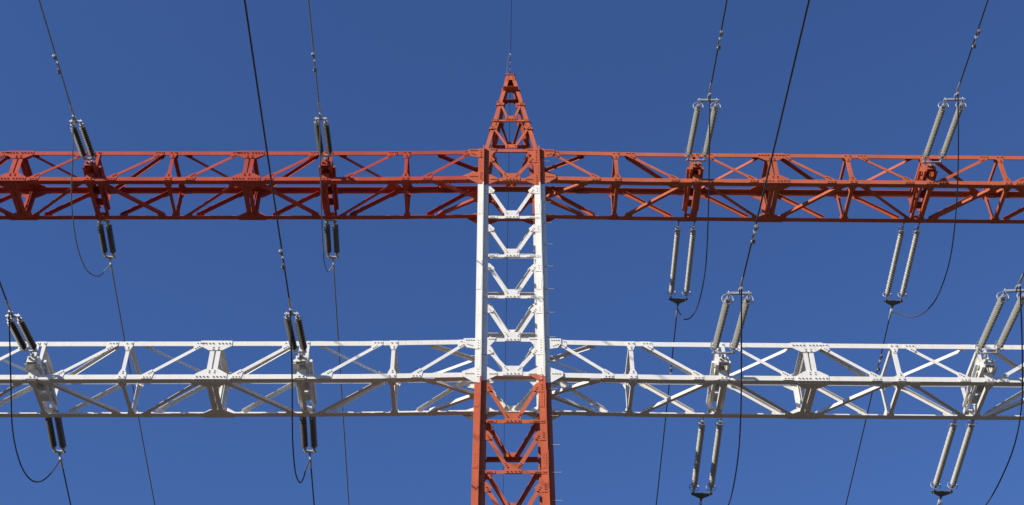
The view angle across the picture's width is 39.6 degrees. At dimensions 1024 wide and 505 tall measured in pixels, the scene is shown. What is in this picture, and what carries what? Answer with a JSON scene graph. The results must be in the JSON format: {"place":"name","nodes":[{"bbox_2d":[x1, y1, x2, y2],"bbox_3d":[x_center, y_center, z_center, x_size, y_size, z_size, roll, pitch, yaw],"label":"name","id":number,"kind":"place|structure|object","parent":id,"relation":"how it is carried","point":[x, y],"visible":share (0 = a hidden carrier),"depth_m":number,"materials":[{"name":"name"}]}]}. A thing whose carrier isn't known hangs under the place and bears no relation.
{"place":"outdoors","nodes":[
{"label":"outdoors","id":0,"kind":"place"},
{"bbox_2d":[0,0,1023,504],"label":"sky","id":1,"kind":"structure","parent":0,"point":[870,77],"materials":[{"name":"blue"}]},
{"label":"ground","id":2,"kind":"structure","parent":0,"visible":0},
{"bbox_2d":[0,74,1023,504],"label":"lattice tower","id":3,"kind":"structure","parent":2,"relation":"on","point":[216,378],"depth_m":37.48,"materials":[{"name":"metal"}]},
{"bbox_2d":[5,311,37,356],"bbox_3d":[-12.035,2.014,34.909,0.492,0.274,1.876,0,-43,-1],"label":"insulator string","id":4,"kind":"object","parent":3,"relation":"attached to","point":[26,333],"visible":0.99,"depth_m":34.83,"materials":[{"name":"ceramic"}]},
{"bbox_2d":[0,282,11,314],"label":"conductor","id":5,"kind":"object","parent":4,"relation":"attached to","point":[9,307],"visible":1,"depth_m":33.80,"materials":[{"name":"metal"}]},
{"bbox_2d":[8,313,60,482],"bbox_3d":[-12.352,4.026,35.792,0.506,1.392,6.108,1,-43,-1],"label":"jumper cable","id":6,"kind":"object","parent":5,"relation":"attached to","point":[11,410],"visible":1,"depth_m":35.40,"materials":[{"name":"rubber"}]},
{"bbox_2d":[45,405,67,455],"bbox_3d":[-12.130,4.746,37.834,0.483,0.303,1.978,4,-43,-5],"label":"insulator string","id":7,"kind":"object","parent":3,"relation":"attached to","point":[60,433],"visible":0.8,"depth_m":37.84,"materials":[{"name":"ceramic"}]},
{"bbox_2d":[59,456,70,504],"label":"conductor","id":8,"kind":"object","parent":7,"relation":"attached to","point":[61,461],"visible":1,"depth_m":38.99,"materials":[{"name":"metal"}]},
{"bbox_2d":[69,117,95,163],"bbox_3d":[-11.991,-3.111,39.706,0.484,0.276,1.912,0,-43,-1],"label":"insulator string","id":9,"kind":"object","parent":3,"relation":"attached to","point":[86,139],"visible":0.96,"depth_m":39.66,"materials":[{"name":"ceramic"}]},
{"bbox_2d":[39,0,74,117],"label":"conductor","id":10,"kind":"object","parent":9,"relation":"attached to","point":[73,113],"visible":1,"depth_m":37.22,"materials":[{"name":"grey metal"}]},
{"bbox_2d":[52,54,60,73],"bbox_3d":[-11.915,-4.949,37.248,0.100,0.205,0.649,1,-43,-2],"label":"vibration damper","id":11,"kind":"object","parent":10,"relation":"attached to","point":[57,62],"visible":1,"depth_m":37.25,"materials":[{"name":"metal"}]},
{"bbox_2d":[71,117,110,276],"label":"jumper cable","id":12,"kind":"object","parent":10,"relation":"attached to","point":[71,199],"visible":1,"depth_m":40.07,"materials":[{"name":"grey metal"}]},
{"bbox_2d":[97,220,116,261],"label":"insulator string","id":13,"kind":"object","parent":3,"relation":"attached to","point":[110,236],"visible":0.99,"depth_m":42.57,"materials":[{"name":"ceramic"}]},
{"bbox_2d":[109,262,154,504],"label":"conductor","id":14,"kind":"object","parent":13,"relation":"attached to","point":[111,266],"visible":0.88,"depth_m":46.21,"materials":[{"name":"grey metal"}]},
{"bbox_2d":[283,310,306,356],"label":"insulator string","id":15,"kind":"object","parent":3,"relation":"attached to","point":[300,333],"visible":0.9,"depth_m":34.81,"materials":[{"name":"ceramic"}]},
{"bbox_2d":[244,0,291,310],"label":"conductor","id":16,"kind":"object","parent":15,"relation":"attached to","point":[260,107],"visible":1,"depth_m":29.47,"materials":[{"name":"metal"}]},
{"bbox_2d":[279,249,285,268],"bbox_3d":[-5.237,0.139,32.432,0.100,0.207,0.649,1,-43,-2],"label":"vibration damper","id":17,"kind":"object","parent":16,"relation":"attached to","point":[283,266],"visible":1,"depth_m":32.44,"materials":[{"name":"metal"}]},
{"bbox_2d":[289,311,310,482],"bbox_3d":[-5.496,3.961,35.859,0.254,1.257,6.194,1,-43,-1],"label":"jumper cable","id":18,"kind":"object","parent":16,"relation":"attached to","point":[292,404],"visible":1,"depth_m":35.44,"materials":[{"name":"rubber"}]},
{"bbox_2d":[300,405,317,455],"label":"insulator string","id":19,"kind":"object","parent":3,"relation":"attached to","point":[304,435],"visible":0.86,"depth_m":37.90,"materials":[{"name":"ceramic"}]},
{"bbox_2d":[309,456,314,504],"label":"conductor","id":20,"kind":"object","parent":19,"relation":"attached to","point":[310,458],"visible":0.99,"depth_m":39.14,"materials":[{"name":"metal"}]},
{"bbox_2d":[313,114,332,160],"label":"insulator string","id":21,"kind":"object","parent":3,"relation":"attached to","point":[327,135],"visible":0.91,"depth_m":39.83,"materials":[{"name":"ceramic"}]},
{"bbox_2d":[308,0,320,115],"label":"conductor","id":22,"kind":"object","parent":21,"relation":"attached to","point":[319,108],"visible":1,"depth_m":37.46,"materials":[{"name":"grey metal"}]},
{"bbox_2d":[311,52,316,71],"bbox_3d":[-5.208,-5.029,37.467,0.100,0.205,0.649,1,-43,-2],"label":"vibration damper","id":23,"kind":"object","parent":22,"relation":"attached to","point":[314,60],"visible":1,"depth_m":37.47,"materials":[{"name":"metal"}]},
{"bbox_2d":[319,115,333,271],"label":"jumper cable","id":24,"kind":"object","parent":22,"relation":"attached to","point":[321,195],"visible":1,"depth_m":40.59,"materials":[{"name":"grey metal"}]},
{"bbox_2d":[324,219,340,261],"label":"insulator string","id":25,"kind":"object","parent":3,"relation":"attached to","point":[328,238],"visible":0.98,"depth_m":42.66,"materials":[{"name":"ceramic"}]},
{"bbox_2d":[332,262,348,504],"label":"conductor","id":26,"kind":"object","parent":25,"relation":"attached to","point":[333,263],"visible":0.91,"depth_m":46.31,"materials":[{"name":"grey metal"}]},
{"bbox_2d":[503,115,509,485],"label":"earth wire","id":27,"kind":"object","parent":3,"relation":"attached to","point":[506,299],"visible":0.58,"depth_m":51.51,"materials":[{"name":"grey metal"}]},
{"bbox_2d":[667,221,696,305],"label":"insulator string","id":28,"kind":"object","parent":3,"relation":"attached to","point":[677,301],"visible":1,"depth_m":43.29,"materials":[{"name":"ceramic"}]},
{"bbox_2d":[656,306,678,504],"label":"conductor","id":29,"kind":"object","parent":28,"relation":"attached to","point":[666,407],"visible":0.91,"depth_m":47.17,"materials":[{"name":"metal"}]},
{"bbox_2d":[685,95,720,164],"bbox_3d":[5.256,-3.353,39.342,0.762,0.663,3.127,0,-43,-1],"label":"insulator string","id":30,"kind":"object","parent":3,"relation":"attached to","point":[695,119],"visible":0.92,"depth_m":39.20,"materials":[{"name":"ceramic"}]},
{"bbox_2d":[708,0,727,94],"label":"conductor","id":31,"kind":"object","parent":30,"relation":"attached to","point":[710,88],"visible":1,"depth_m":36.73,"materials":[{"name":"metal"}]},
{"bbox_2d":[677,95,710,319],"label":"jumper cable","id":32,"kind":"object","parent":31,"relation":"attached to","point":[708,210],"visible":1,"depth_m":40.15,"materials":[{"name":"metal"}]},
{"bbox_2d":[717,30,723,49],"bbox_3d":[5.276,-5.388,36.032,0.107,0.237,0.646,0,-43,-1],"label":"vibration damper","id":33,"kind":"object","parent":31,"relation":"attached to","point":[719,45],"visible":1,"depth_m":36.03,"materials":[{"name":"metal"}]},
{"bbox_2d":[689,418,723,500],"bbox_3d":[5.248,5.482,38.350,0.762,0.712,3.384,0,-43,-1],"label":"insulator string","id":34,"kind":"object","parent":3,"relation":"attached to","point":[715,457],"visible":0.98,"depth_m":38.38,"materials":[{"name":"ceramic"}]},
{"bbox_2d":[711,287,753,357],"bbox_3d":[5.294,1.739,34.439,0.762,0.694,3.292,0,-43,-1],"label":"insulator string","id":35,"kind":"object","parent":3,"relation":"attached to","point":[722,320],"visible":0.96,"depth_m":34.25,"materials":[{"name":"ceramic"}]},
{"bbox_2d":[739,0,809,290],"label":"conductor","id":36,"kind":"object","parent":35,"relation":"attached to","point":[782,112],"visible":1,"depth_m":27.99,"materials":[{"name":"metal"}]},
{"bbox_2d":[728,290,741,504],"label":"jumper cable","id":37,"kind":"object","parent":36,"relation":"attached to","point":[740,405],"visible":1,"depth_m":35.22,"materials":[{"name":"rubber"}]},
{"bbox_2d":[751,224,758,243],"bbox_3d":[5.281,-0.406,30.932,0.101,0.239,0.646,-1,-43,0],"label":"vibration damper","id":38,"kind":"object","parent":36,"relation":"attached to","point":[756,227],"visible":1,"depth_m":30.94,"materials":[{"name":"metal"}]},
{"bbox_2d":[883,223,920,307],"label":"insulator string","id":39,"kind":"object","parent":3,"relation":"attached to","point":[891,303],"visible":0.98,"depth_m":43.38,"materials":[{"name":"ceramic"}]},
{"bbox_2d":[845,308,892,504],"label":"conductor","id":40,"kind":"object","parent":39,"relation":"attached to","point":[891,312],"visible":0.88,"depth_m":47.06,"materials":[{"name":"metal"}]},
{"bbox_2d":[877,354,883,370],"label":"vibration damper","id":41,"kind":"object","parent":40,"relation":"attached to","point":[881,357],"visible":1,"depth_m":45.58,"materials":[{"name":"metal"}]},
{"bbox_2d":[922,93,966,166],"bbox_3d":[11.905,-3.334,39.337,0.762,0.688,3.249,-1,-43,1],"label":"insulator string","id":42,"kind":"object","parent":3,"relation":"attached to","point":[934,132],"visible":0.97,"depth_m":39.26,"materials":[{"name":"ceramic"}]},
{"bbox_2d":[956,0,988,94],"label":"conductor","id":43,"kind":"object","parent":42,"relation":"attached to","point":[958,88],"visible":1,"depth_m":36.67,"materials":[{"name":"metal"}]},
{"bbox_2d":[892,95,958,316],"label":"jumper cable","id":44,"kind":"object","parent":43,"relation":"attached to","point":[955,215],"visible":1,"depth_m":40.22,"materials":[{"name":"metal"}]},
{"bbox_2d":[972,29,980,48],"bbox_3d":[11.746,-5.410,35.963,0.100,0.237,0.646,-2,-43,2],"label":"vibration damper","id":45,"kind":"object","parent":43,"relation":"attached to","point":[976,38],"visible":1,"depth_m":35.97,"materials":[{"name":"metal"}]},
{"bbox_2d":[930,413,976,498],"bbox_3d":[11.911,5.463,38.413,0.794,0.699,3.314,0,-43,-1],"label":"insulator string","id":46,"kind":"object","parent":3,"relation":"attached to","point":[961,456],"visible":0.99,"depth_m":38.45,"materials":[{"name":"ceramic"}]},
{"bbox_2d":[975,285,1023,358],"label":"insulator string","id":47,"kind":"object","parent":3,"relation":"attached to","point":[998,306],"visible":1,"depth_m":34.42,"materials":[{"name":"ceramic"}]},
{"bbox_2d":[1017,272,1023,287],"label":"conductor","id":48,"kind":"object","parent":47,"relation":"attached to","point":[1020,281],"visible":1,"depth_m":32.85,"materials":[{"name":"metal"}]},
{"bbox_2d":[940,287,1022,504],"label":"jumper cable","id":49,"kind":"object","parent":48,"relation":"attached to","point":[1021,399],"visible":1,"depth_m":34.93,"materials":[{"name":"rubber"}]}
]}

